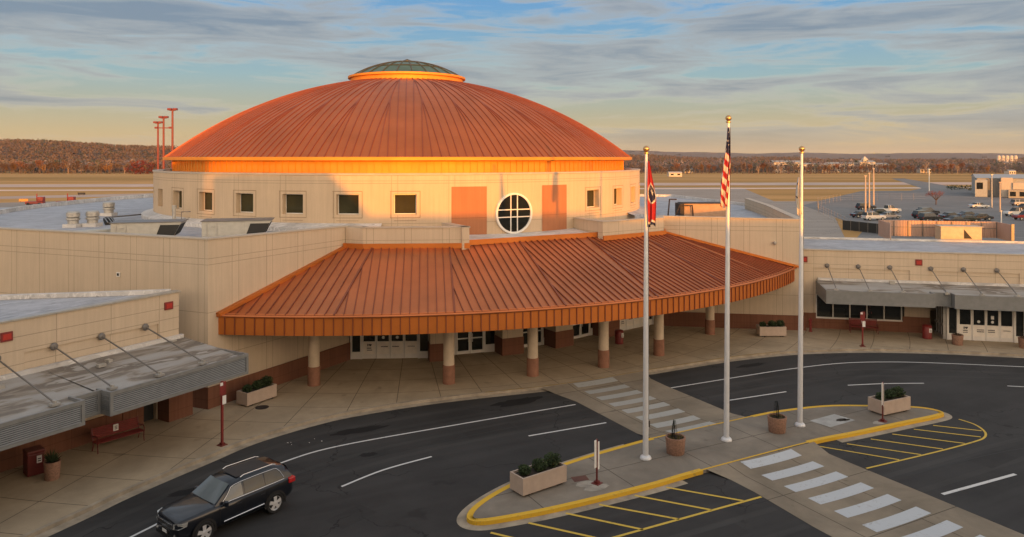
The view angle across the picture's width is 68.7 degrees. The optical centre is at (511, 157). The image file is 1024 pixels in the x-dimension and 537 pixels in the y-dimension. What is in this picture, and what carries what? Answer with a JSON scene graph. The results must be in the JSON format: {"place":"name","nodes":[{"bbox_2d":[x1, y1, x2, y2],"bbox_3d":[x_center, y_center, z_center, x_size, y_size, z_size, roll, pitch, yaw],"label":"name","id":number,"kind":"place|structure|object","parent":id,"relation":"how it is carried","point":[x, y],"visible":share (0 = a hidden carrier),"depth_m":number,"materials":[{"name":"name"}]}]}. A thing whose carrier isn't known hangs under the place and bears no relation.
{"place":"outdoors","nodes":[
{"label":"outdoors","id":0,"kind":"place"},
{"bbox_2d":[103,214,140,224],"bbox_3d":[-30.664,4.803,60.151,3.158,0.294,10.943,0,0,0],"label":"pipe stand","id":1,"kind":"object","parent":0,"point":[107,220],"visible":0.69,"depth_m":58.34,"materials":[{"name":"grey metal"}]},
{"bbox_2d":[0,141,992,170],"bbox_3d":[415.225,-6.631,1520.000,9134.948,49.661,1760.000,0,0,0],"label":"hills","id":2,"kind":"structure","parent":0,"point":[74,153],"depth_m":1099.17,"materials":[{"name":"plant"}]},
{"bbox_2d":[0,138,1023,172],"bbox_3d":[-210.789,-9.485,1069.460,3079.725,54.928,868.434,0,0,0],"label":"hillside woods","id":3,"kind":"object","parent":2,"relation":"on","point":[7,142],"visible":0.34,"depth_m":1118.61,"materials":[{"name":"plant"}]},
{"bbox_2d":[0,311,1023,536],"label":"pavement","id":4,"kind":"structure","parent":0,"point":[88,476],"depth_m":42.17,"materials":[{"name":"concrete"}]},
{"bbox_2d":[22,445,44,476],"bbox_3d":[-19.727,12.520,30.924,0.676,1.020,0.660,0,0,42],"label":"litter bin","id":5,"kind":"object","parent":4,"relation":"on","point":[33,458],"visible":0.98,"depth_m":30.73,"materials":[{"name":"red metal"}]},
{"bbox_2d":[43,458,60,480],"bbox_3d":[-18.687,12.694,30.461,0.618,0.732,0.618,0,0,-28],"label":"plant pot","id":6,"kind":"object","parent":4,"relation":"on","point":[51,471],"visible":0.95,"depth_m":30.24,"materials":[{"name":"concrete"}]},
{"bbox_2d":[42,448,60,462],"bbox_3d":[-18.652,12.127,30.436,0.623,0.612,0.566,0,0,18],"label":"potted plant","id":7,"kind":"object","parent":6,"relation":"in","point":[52,457],"visible":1,"depth_m":30.41,"materials":[{"name":"green plant"}]},
{"bbox_2d":[90,416,144,453],"bbox_3d":[-17.850,12.562,33.982,0.722,1.015,2.100,0,0,38],"label":"park bench","id":8,"kind":"object","parent":4,"relation":"on","point":[115,426],"visible":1,"depth_m":34.03,"materials":[{"name":"red metal"}]},
{"bbox_2d":[0,289,248,472],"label":"terminal wing","id":9,"kind":"structure","parent":4,"relation":"on","point":[75,367],"depth_m":33.37,"materials":[{"name":"concrete"}]},
{"bbox_2d":[144,403,152,421],"bbox_3d":[-18.126,11.950,37.144,0.040,2.300,0.750,0,0,30],"label":"door","id":10,"kind":"structure","parent":9,"relation":"in","point":[148,409],"depth_m":37.23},
{"bbox_2d":[217,381,227,446],"bbox_3d":[-13.160,11.610,34.027,0.340,2.900,0.340,0,0,32],"label":"sign post","id":11,"kind":"object","parent":4,"relation":"on","point":[222,443],"visible":1,"depth_m":33.99,"materials":[{"name":"red metal"}]},
{"bbox_2d":[236,383,276,405],"bbox_3d":[-13.660,12.690,40.141,0.850,0.740,1.950,0,0,31],"label":"planter box","id":12,"kind":"object","parent":4,"relation":"on","point":[254,396],"visible":0.95,"depth_m":39.65,"materials":[{"name":"concrete"}]},
{"bbox_2d":[615,329,623,343],"bbox_3d":[7.520,12.570,52.615,0.648,0.980,0.655,0,0,-20],"label":"litter bin","id":13,"kind":"object","parent":4,"relation":"on","point":[619,334],"visible":1,"depth_m":52.36,"materials":[{"name":"red metal"}]},
{"bbox_2d":[756,324,786,336],"bbox_3d":[18.972,12.690,54.887,1.950,0.740,0.850,0,0,-1],"label":"planter box","id":14,"kind":"object","parent":4,"relation":"on","point":[766,330],"visible":0.98,"depth_m":54.47,"materials":[{"name":"concrete"}]},
{"bbox_2d":[849,318,878,333],"bbox_3d":[26.204,12.562,55.865,1.950,1.015,0.722,0,0,15],"label":"park bench","id":15,"kind":"object","parent":4,"relation":"on","point":[867,321],"visible":0.77,"depth_m":56.01,"materials":[{"name":"red metal"}]},
{"bbox_2d":[804,237,1023,342],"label":"terminal wing","id":16,"kind":"structure","parent":4,"relation":"on","point":[971,289],"depth_m":55.61,"materials":[{"name":"concrete"}]},
{"bbox_2d":[816,294,902,321],"bbox_3d":[26.262,11.200,56.828,6.100,2.200,0.210,0,0,12],"label":"shop window","id":17,"kind":"structure","parent":16,"relation":"in","point":[823,310],"depth_m":56.92,"materials":[{"name":"black glass"}]},
{"bbox_2d":[878,220,1013,240],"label":"equipment screen","id":18,"kind":"object","parent":16,"relation":"on","point":[890,228],"visible":0.76,"depth_m":66.92,"materials":[{"name":"metal"}]},
{"bbox_2d":[933,224,981,239],"bbox_3d":[38.637,6.515,64.915,3.400,1.210,1.600,0,0,12],"label":"rooftop unit","id":19,"kind":"object","parent":16,"relation":"on","point":[958,232],"visible":0.82,"depth_m":64.25,"materials":[{"name":"metal"}]},
{"bbox_2d":[947,307,1023,342],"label":"sliding door front","id":20,"kind":"structure","parent":16,"relation":"in","point":[977,325],"depth_m":53.25,"materials":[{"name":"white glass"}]},
{"bbox_2d":[922,324,931,338],"bbox_3d":[29.944,12.560,54.071,0.670,1.000,0.676,0,0,7],"label":"litter bin","id":21,"kind":"object","parent":4,"relation":"on","point":[926,331],"visible":1,"depth_m":53.84,"materials":[{"name":"red metal"}]},
{"bbox_2d":[951,333,963,345],"bbox_3d":[31.095,12.714,52.311,0.742,0.692,0.742,0,0,-28],"label":"plant pot","id":22,"kind":"object","parent":4,"relation":"on","point":[957,340],"visible":1,"depth_m":52.04,"materials":[{"name":"ceramic"}]},
{"bbox_2d":[0,170,1023,237],"bbox_3d":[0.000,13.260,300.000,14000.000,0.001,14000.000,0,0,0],"label":"ground","id":23,"kind":"structure","parent":0,"point":[146,178],"depth_m":412.33,"materials":[{"name":"brown plant"}]},
{"bbox_2d":[0,193,152,198],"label":"taxiway","id":24,"kind":"structure","parent":23,"relation":"on","point":[56,196],"depth_m":253.41,"materials":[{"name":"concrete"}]},
{"bbox_2d":[0,158,170,173],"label":"woods","id":25,"kind":"object","parent":23,"relation":"on","point":[126,162],"visible":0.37,"depth_m":626.74,"materials":[{"name":"plant"}]},
{"bbox_2d":[123,160,154,173],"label":"red shrub","id":26,"kind":"object","parent":23,"relation":"on","point":[141,167],"visible":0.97,"depth_m":593.57,"materials":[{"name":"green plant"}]},
{"bbox_2d":[0,187,843,236],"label":"apron","id":27,"kind":"object","parent":23,"relation":"on","point":[817,223],"visible":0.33,"depth_m":210.52,"materials":[{"name":"concrete"}]},
{"bbox_2d":[25,194,44,204],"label":"ground vehicle","id":28,"kind":"object","parent":27,"relation":"on","point":[40,200],"visible":0.81,"depth_m":204.10,"materials":[{"name":"red metal"}]},
{"bbox_2d":[0,194,152,213],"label":"concourse building","id":29,"kind":"structure","parent":27,"relation":"on","point":[136,199],"depth_m":81.29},
{"bbox_2d":[153,121,162,168],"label":"light mast","id":30,"kind":"object","parent":27,"relation":"on","point":[157,122],"visible":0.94,"depth_m":171.80,"materials":[{"name":"metal"}]},
{"bbox_2d":[155,116,170,168],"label":"light mast","id":31,"kind":"object","parent":27,"relation":"on","point":[163,127],"visible":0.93,"depth_m":159.82,"materials":[{"name":"metal"}]},
{"bbox_2d":[167,108,177,168],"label":"light mast","id":32,"kind":"object","parent":27,"relation":"on","point":[172,110],"visible":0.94,"depth_m":151.83,"materials":[{"name":"metal"}]},
{"bbox_2d":[640,194,744,208],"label":"concourse building","id":33,"kind":"structure","parent":27,"relation":"on","point":[665,198],"depth_m":107.81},
{"bbox_2d":[0,187,969,190],"bbox_3d":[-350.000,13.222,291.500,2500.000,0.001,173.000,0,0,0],"label":"runway","id":34,"kind":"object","parent":23,"relation":"on","point":[640,188],"depth_m":318.62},
{"bbox_2d":[0,182,971,186],"bbox_3d":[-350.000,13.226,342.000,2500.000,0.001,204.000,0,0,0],"label":"runway","id":35,"kind":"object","parent":23,"relation":"on","point":[151,185],"depth_m":365.75,"materials":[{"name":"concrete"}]},
{"bbox_2d":[624,158,1023,173],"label":"woods","id":36,"kind":"object","parent":23,"relation":"on","point":[1018,166],"visible":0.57,"depth_m":636.53,"materials":[{"name":"plant"}]},
{"bbox_2d":[804,178,1023,240],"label":"parking lot","id":37,"kind":"structure","parent":23,"relation":"on","point":[907,203],"depth_m":210.32,"materials":[{"name":"asphalt"}]},
{"bbox_2d":[843,220,877,233],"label":"screen fence","id":38,"kind":"object","parent":37,"relation":"on","point":[850,225],"visible":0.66,"depth_m":132.93,"materials":[{"name":"grey metal"}]},
{"bbox_2d":[818,193,925,223],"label":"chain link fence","id":39,"kind":"object","parent":37,"relation":"on","point":[844,199],"visible":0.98,"depth_m":206.69,"materials":[{"name":"grey metal"}]},
{"bbox_2d":[861,212,886,220],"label":"parked car","id":40,"kind":"object","parent":37,"relation":"on","point":[869,216],"visible":0.98,"depth_m":156.67,"materials":[{"name":"white paint"}]},
{"bbox_2d":[917,212,942,220],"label":"parked car","id":41,"kind":"object","parent":37,"relation":"on","point":[927,216],"visible":0.98,"depth_m":154.19,"materials":[{"name":"grey paint"}]},
{"bbox_2d":[971,174,1023,197],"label":"hangar","id":42,"kind":"structure","parent":37,"relation":"on","point":[1012,185],"depth_m":250.46,"materials":[{"name":"white metal"}]},
{"bbox_2d":[987,179,999,196],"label":"door","id":43,"kind":"structure","parent":42,"relation":"in","point":[995,185],"depth_m":250.91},
{"bbox_2d":[0,0,1023,153],"label":"sky","id":44,"kind":"structure","parent":0,"point":[820,76],"materials":[{"name":"blue"}]},
{"bbox_2d":[49,353,1023,536],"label":"road","id":45,"kind":"structure","parent":0,"point":[437,492],"depth_m":32.97,"materials":[{"name":"asphalt"}]},
{"bbox_2d":[156,456,294,536],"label":"sport utility car","id":46,"kind":"object","parent":45,"relation":"on","point":[209,505],"visible":1,"depth_m":26.77,"materials":[{"name":"black paint"}]},
{"bbox_2d":[130,404,575,536],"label":"lane line","id":47,"kind":"object","parent":45,"relation":"on","point":[373,439],"visible":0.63,"depth_m":35.42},
{"bbox_2d":[0,59,805,408],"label":"terminal building","id":48,"kind":"structure","parent":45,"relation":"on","point":[430,211],"depth_m":50.41,"materials":[{"name":"beige concrete"}]},
{"bbox_2d":[62,211,81,227],"bbox_3d":[-31.138,4.373,53.177,0.960,1.154,0.960,0,0,0],"label":"roof fan","id":49,"kind":"object","parent":48,"relation":"on","point":[73,218],"visible":1,"depth_m":52.82},
{"bbox_2d":[82,210,102,226],"bbox_3d":[-30.121,4.373,53.822,0.960,1.154,0.960,0,0,0],"label":"roof fan","id":50,"kind":"object","parent":48,"relation":"on","point":[92,217],"visible":1,"depth_m":53.47},
{"bbox_2d":[100,202,117,215],"bbox_3d":[-34.234,4.350,63.632,1.000,1.200,1.000,0,0,0],"label":"roof fan","id":51,"kind":"object","parent":48,"relation":"on","point":[108,208],"visible":1,"depth_m":63.27},
{"bbox_2d":[109,219,188,235],"bbox_3d":[-22.057,4.399,45.688,4.026,1.071,2.074,0,0,-14],"label":"rooftop unit","id":52,"kind":"object","parent":48,"relation":"on","point":[174,227],"visible":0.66,"depth_m":44.86,"materials":[{"name":"grey metal"}]},
{"bbox_2d":[204,192,211,210],"bbox_3d":[-21.689,3.165,54.041,0.787,1.370,1.313,0,0,-28],"label":"window","id":53,"kind":"structure","parent":48,"relation":"in","point":[207,195],"depth_m":54.25,"materials":[{"name":"black glass"}]},
{"bbox_2d":[200,217,274,236],"bbox_3d":[-16.969,4.386,46.541,4.125,1.096,2.125,0,0,-14],"label":"rooftop unit","id":54,"kind":"object","parent":48,"relation":"on","point":[214,227],"visible":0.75,"depth_m":45.58,"materials":[{"name":"grey metal"}]},
{"bbox_2d":[241,193,252,212],"bbox_3d":[-18.343,3.165,52.307,0.995,1.370,1.172,0,0,-28],"label":"window","id":55,"kind":"structure","parent":48,"relation":"in","point":[246,198],"depth_m":52.39,"materials":[{"name":"black glass"}]},
{"bbox_2d":[286,194,302,213],"bbox_3d":[-14.747,3.165,51.180,1.464,1.370,0.370,0,0,0],"label":"window","id":56,"kind":"structure","parent":48,"relation":"in","point":[294,202],"depth_m":51.24,"materials":[{"name":"black glass"}]},
{"bbox_2d":[338,194,358,213],"bbox_3d":[-11.009,3.165,50.694,1.489,1.370,0.114,0,0,0],"label":"window","id":57,"kind":"structure","parent":48,"relation":"in","point":[347,203],"depth_m":50.72,"materials":[{"name":"black glass"}]},
{"bbox_2d":[350,334,428,358],"bbox_3d":[-7.910,11.260,48.687,5.140,3.600,0.180,0,0,-3],"label":"sliding door front","id":58,"kind":"structure","parent":48,"relation":"in","point":[412,345],"depth_m":48.67,"materials":[{"name":"white glass"}]},
{"bbox_2d":[394,194,415,213],"bbox_3d":[-7.242,3.165,50.865,1.482,1.370,0.248,0,0,0],"label":"window","id":59,"kind":"structure","parent":48,"relation":"in","point":[403,203],"depth_m":50.89,"materials":[{"name":"black glass"}]},
{"bbox_2d":[454,331,494,354],"bbox_3d":[-2.790,11.210,49.901,4.000,3.700,0.228,0,0,-19],"label":"door front","id":60,"kind":"structure","parent":48,"relation":"in","point":[464,342],"depth_m":50.05,"materials":[{"name":"white glass"}]},
{"bbox_2d":[495,193,532,233],"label":"round window","id":61,"kind":"structure","parent":48,"relation":"in","point":[513,212],"depth_m":52.62,"materials":[{"name":"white glass"}]},
{"bbox_2d":[523,327,543,346],"bbox_3d":[1.276,11.210,51.718,4.000,3.700,0.228,0,0,-30],"label":"door front","id":62,"kind":"structure","parent":48,"relation":"in","point":[540,330],"depth_m":52.12,"materials":[{"name":"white glass"}]},
{"bbox_2d":[573,323,592,338],"bbox_3d":[4.944,11.210,54.294,4.000,3.700,0.228,0,0,-41],"label":"door front","id":63,"kind":"structure","parent":48,"relation":"in","point":[580,330],"depth_m":54.53,"materials":[{"name":"white glass"}]},
{"bbox_2d":[587,190,593,206],"bbox_3d":[5.865,3.165,57.718,1.415,1.370,0.556,0,0,-28],"label":"window","id":64,"kind":"structure","parent":48,"relation":"in","point":[590,193],"depth_m":57.99,"materials":[{"name":"black glass"}]},
{"bbox_2d":[620,316,653,329],"bbox_3d":[9.240,11.260,57.202,4.740,3.600,0.180,0,0,-40],"label":"sliding door front","id":65,"kind":"structure","parent":48,"relation":"in","point":[625,324],"depth_m":57.19,"materials":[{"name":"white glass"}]},
{"bbox_2d":[667,199,725,216],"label":"rooftop unit","id":66,"kind":"object","parent":48,"relation":"on","point":[713,209],"visible":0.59,"depth_m":71.94,"materials":[{"name":"metal"}]},
{"bbox_2d":[168,363,763,496],"bbox_3d":[0.657,13.195,39.846,35.307,0.001,3.728,0,0,-33],"label":"road stain","id":67,"kind":"object","parent":45,"relation":"on","point":[521,401],"visible":0.9,"depth_m":36.62,"materials":[{"name":"asphalt"}]},
{"bbox_2d":[19,348,1023,536],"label":"kerb","id":68,"kind":"structure","parent":45,"relation":"on","point":[79,515],"depth_m":37.87,"materials":[{"name":"concrete"}]},
{"bbox_2d":[489,352,772,391],"bbox_3d":[8.250,13.048,45.973,21.330,0.001,0.530,0,0,-25],"label":"kerb marking","id":69,"kind":"object","parent":68,"relation":"on","point":[621,374],"visible":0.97,"depth_m":44.94,"materials":[{"name":"white paint"}]},
{"bbox_2d":[111,375,1023,536],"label":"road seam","id":70,"kind":"object","parent":45,"relation":"on","point":[586,413],"visible":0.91,"depth_m":33.80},
{"bbox_2d":[491,487,761,536],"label":"hatch marking","id":71,"kind":"object","parent":45,"relation":"on","point":[677,519],"visible":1,"depth_m":27.61,"materials":[{"name":"paint"}]},
{"bbox_2d":[543,371,743,437],"bbox_3d":[6.962,13.126,40.196,7.300,0.132,9.010,0,0,-28],"label":"crossing pad","id":72,"kind":"object","parent":45,"relation":"on","point":[703,411],"visible":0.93,"depth_m":40.18,"materials":[{"name":"concrete"}]},
{"bbox_2d":[573,377,617,386],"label":"crossing marking","id":73,"kind":"object","parent":72,"relation":"on","point":[596,382],"visible":1,"depth_m":43.64,"materials":[{"name":"paint"}]},
{"bbox_2d":[585,384,628,393],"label":"crossing marking","id":74,"kind":"object","parent":72,"relation":"on","point":[607,389],"visible":1,"depth_m":42.58,"materials":[{"name":"paint"}]},
{"bbox_2d":[596,390,642,399],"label":"crossing marking","id":75,"kind":"object","parent":72,"relation":"on","point":[629,393],"visible":0.97,"depth_m":41.51,"materials":[{"name":"paint"}]},
{"bbox_2d":[608,396,655,406],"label":"crossing marking","id":76,"kind":"object","parent":72,"relation":"on","point":[626,402],"visible":0.85,"depth_m":40.49,"materials":[{"name":"paint"}]},
{"bbox_2d":[622,402,668,412],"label":"crossing marking","id":77,"kind":"object","parent":72,"relation":"on","point":[652,406],"visible":0.88,"depth_m":39.52,"materials":[{"name":"paint"}]},
{"bbox_2d":[636,409,684,419],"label":"crossing marking","id":78,"kind":"object","parent":72,"relation":"on","point":[664,413],"visible":0.91,"depth_m":38.44,"materials":[{"name":"paint"}]},
{"bbox_2d":[650,415,699,427],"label":"crossing marking","id":79,"kind":"object","parent":72,"relation":"on","point":[678,421],"visible":0.94,"depth_m":37.42,"materials":[{"name":"paint"}]},
{"bbox_2d":[667,422,715,432],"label":"crossing marking","id":80,"kind":"object","parent":72,"relation":"on","point":[693,426],"visible":0.91,"depth_m":36.40,"materials":[{"name":"paint"}]},
{"bbox_2d":[341,383,1023,486],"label":"lane dashes","id":81,"kind":"object","parent":45,"relation":"on","point":[591,425],"visible":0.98,"depth_m":36.20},
{"bbox_2d":[457,408,951,530],"bbox_3d":[9.595,13.193,34.084,27.064,0.001,5.098,0,0,-28],"label":"gutter","id":82,"kind":"object","parent":45,"relation":"on","point":[462,522],"visible":0.66,"depth_m":28.82,"materials":[{"name":"concrete"}]},
{"bbox_2d":[467,405,943,524],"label":"island kerb","id":83,"kind":"structure","parent":45,"relation":"on","point":[471,520],"depth_m":30.19,"materials":[{"name":"yellow paint"}]},
{"bbox_2d":[473,406,938,521],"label":"traffic island","id":84,"kind":"structure","parent":45,"relation":"on","point":[628,467],"depth_m":33.06,"materials":[{"name":"concrete"}]},
{"bbox_2d":[510,462,566,495],"bbox_3d":[1.052,12.690,29.699,2.200,0.740,0.850,0,0,-37],"label":"planter box","id":85,"kind":"object","parent":84,"relation":"on","point":[533,481],"visible":0.91,"depth_m":29.30,"materials":[{"name":"concrete"}]},
{"bbox_2d":[518,464,531,475],"bbox_3d":[0.505,12.229,29.269,0.553,0.473,0.561,0,0,-28],"label":"shrub","id":86,"kind":"object","parent":85,"relation":"in","point":[525,469],"visible":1,"depth_m":29.18,"materials":[{"name":"green plant"}]},
{"bbox_2d":[531,457,547,471],"bbox_3d":[1.090,12.193,29.729,0.691,0.546,0.632,0,0,13],"label":"shrub","id":87,"kind":"object","parent":85,"relation":"in","point":[540,465],"visible":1,"depth_m":29.61,"materials":[{"name":"green plant"}]},
{"bbox_2d":[544,452,561,467],"bbox_3d":[1.629,12.151,30.126,0.784,0.651,0.749,0,0,-28],"label":"shrub","id":88,"kind":"object","parent":85,"relation":"in","point":[553,460],"visible":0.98,"depth_m":30.02,"materials":[{"name":"green plant"}]},
{"bbox_2d":[591,439,602,485],"bbox_3d":[3.399,12.170,30.023,0.340,1.780,0.340,0,0,40],"label":"sign post","id":89,"kind":"object","parent":84,"relation":"on","point":[597,482],"visible":1,"depth_m":29.98,"materials":[{"name":"white metal"}]},
{"bbox_2d":[640,146,650,460],"bbox_3d":[5.812,6.275,32.526,0.500,13.570,0.500,0,0,-28],"label":"flagpole","id":90,"kind":"object","parent":84,"relation":"on","point":[645,456],"visible":1,"depth_m":32.45,"materials":[{"name":"metal"}]},
{"bbox_2d":[647,161,655,226],"bbox_3d":[6.031,1.590,32.359,0.386,2.860,0.159,0,0,0],"label":"state flag","id":91,"kind":"object","parent":90,"relation":"hanging from","point":[651,198],"visible":1,"depth_m":32.35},
{"bbox_2d":[665,433,685,455],"bbox_3d":[7.221,12.694,33.116,0.886,0.732,0.886,0,0,-28],"label":"plant pot","id":92,"kind":"object","parent":84,"relation":"on","point":[675,447],"visible":0.94,"depth_m":32.78,"materials":[{"name":"ceramic"}]},
{"bbox_2d":[721,115,731,441],"bbox_3d":[9.959,5.550,34.648,0.500,15.020,0.500,1,0,-28],"label":"flagpole","id":93,"kind":"object","parent":84,"relation":"on","point":[726,437],"visible":1,"depth_m":34.56,"materials":[{"name":"metal"}]},
{"bbox_2d":[720,127,729,207],"bbox_3d":[9.813,0.490,34.453,0.495,3.760,0.212,0,0,0],"label":"national flag","id":94,"kind":"object","parent":93,"relation":"hanging from","point":[724,186],"visible":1,"depth_m":34.47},
{"bbox_2d":[576,421,884,490],"bbox_3d":[10.612,13.053,33.215,17.569,0.001,0.978,0,0,-24],"label":"concrete patch","id":95,"kind":"object","parent":84,"relation":"on","point":[588,485],"visible":1,"depth_m":29.82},
{"bbox_2d":[878,382,886,422],"bbox_3d":[18.345,12.085,37.092,0.340,1.950,0.340,0,0,40],"label":"sign post","id":96,"kind":"object","parent":95,"relation":"on","point":[882,402],"visible":1,"depth_m":37.02,"materials":[{"name":"white metal"}]},
{"bbox_2d":[767,413,786,433],"bbox_3d":[12.631,12.694,35.718,0.886,0.732,0.886,0,0,-28],"label":"plant pot","id":97,"kind":"object","parent":84,"relation":"on","point":[776,425],"visible":0.94,"depth_m":35.40,"materials":[{"name":"ceramic"}]},
{"bbox_2d":[795,146,804,426],"bbox_3d":[14.084,6.250,36.534,0.500,13.620,0.500,1,0,-28],"label":"flagpole","id":98,"kind":"object","parent":84,"relation":"on","point":[799,422],"visible":1,"depth_m":36.45,"materials":[{"name":"metal"}]},
{"bbox_2d":[796,177,801,215],"bbox_3d":[13.915,1.915,36.343,0.293,1.909,0.149,0,0,0],"label":"pale flag","id":99,"kind":"object","parent":98,"relation":"hanging from","point":[798,207],"visible":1,"depth_m":36.33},
{"bbox_2d":[810,414,853,426],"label":"utility slab","id":100,"kind":"structure","parent":84,"relation":"on","point":[829,421],"depth_m":37.19,"materials":[{"name":"concrete"}]},
{"bbox_2d":[868,395,910,415],"bbox_3d":[19.423,12.690,38.592,2.000,0.740,0.950,0,0,-26],"label":"planter box","id":101,"kind":"object","parent":84,"relation":"on","point":[896,404],"visible":0.86,"depth_m":38.23,"materials":[{"name":"concrete"}]},
{"bbox_2d":[671,362,1021,387],"bbox_3d":[37.179,13.190,45.176,56.090,0.001,5.880,0,0,1],"label":"lane line","id":102,"kind":"object","parent":45,"relation":"on","point":[825,364],"visible":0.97,"depth_m":47.28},
{"bbox_2d":[707,442,1023,536],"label":"crossing pad","id":103,"kind":"object","parent":45,"relation":"on","point":[826,518],"visible":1,"depth_m":28.90,"materials":[{"name":"concrete"}]},
{"bbox_2d":[741,449,801,468],"bbox_3d":[11.303,13.107,32.593,3.050,0.086,0.650,0,0,-28],"label":"crossing marking","id":104,"kind":"object","parent":103,"relation":"on","point":[772,458],"visible":1,"depth_m":32.55,"materials":[{"name":"paint"}]},
{"bbox_2d":[762,461,823,479],"bbox_3d":[11.855,13.186,31.538,3.050,0.001,0.650,0,0,-28],"label":"crossing marking","id":105,"kind":"object","parent":103,"relation":"on","point":[799,469],"visible":1,"depth_m":31.46,"materials":[{"name":"paint"}]},
{"bbox_2d":[785,472,847,491],"bbox_3d":[12.406,13.186,30.483,3.050,0.001,0.650,0,0,-28],"label":"crossing marking","id":106,"kind":"object","parent":103,"relation":"on","point":[817,481],"visible":1,"depth_m":30.40,"materials":[{"name":"paint"}]},
{"bbox_2d":[809,482,872,503],"bbox_3d":[12.957,13.186,29.429,3.050,0.001,0.650,0,0,-28],"label":"crossing marking","id":107,"kind":"object","parent":103,"relation":"on","point":[854,489],"visible":1,"depth_m":29.41,"materials":[{"name":"paint"}]},
{"bbox_2d":[835,494,900,517],"bbox_3d":[13.509,13.186,28.374,3.050,0.001,0.650,0,0,-28],"label":"crossing marking","id":108,"kind":"object","parent":103,"relation":"on","point":[871,505],"visible":1,"depth_m":28.31,"materials":[{"name":"paint"}]},
{"bbox_2d":[863,507,929,531],"bbox_3d":[14.060,13.186,27.320,3.050,0.001,0.650,0,0,-28],"label":"crossing marking","id":109,"kind":"object","parent":103,"relation":"on","point":[906,516],"visible":1,"depth_m":27.29,"materials":[{"name":"paint"}]},
{"bbox_2d":[903,520,962,536],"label":"crossing marking","id":110,"kind":"object","parent":103,"relation":"on","point":[943,528],"visible":1,"depth_m":26.49,"materials":[{"name":"paint"}]},
{"bbox_2d":[820,419,986,468],"bbox_3d":[18.701,13.190,34.942,9.454,0.001,2.873,0,0,-24],"label":"hatch marking","id":111,"kind":"object","parent":45,"relation":"on","point":[984,437],"visible":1,"depth_m":34.31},
{"bbox_2d":[941,473,1016,494],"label":"lane dashes","id":112,"kind":"object","parent":45,"relation":"on","point":[976,484],"visible":1,"depth_m":30.22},
{"bbox_2d":[623,150,1023,160],"bbox_3d":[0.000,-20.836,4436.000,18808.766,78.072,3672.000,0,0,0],"label":"hills","id":113,"kind":"structure","parent":0,"point":[937,156],"depth_m":4238.37,"materials":[{"name":"plant"}]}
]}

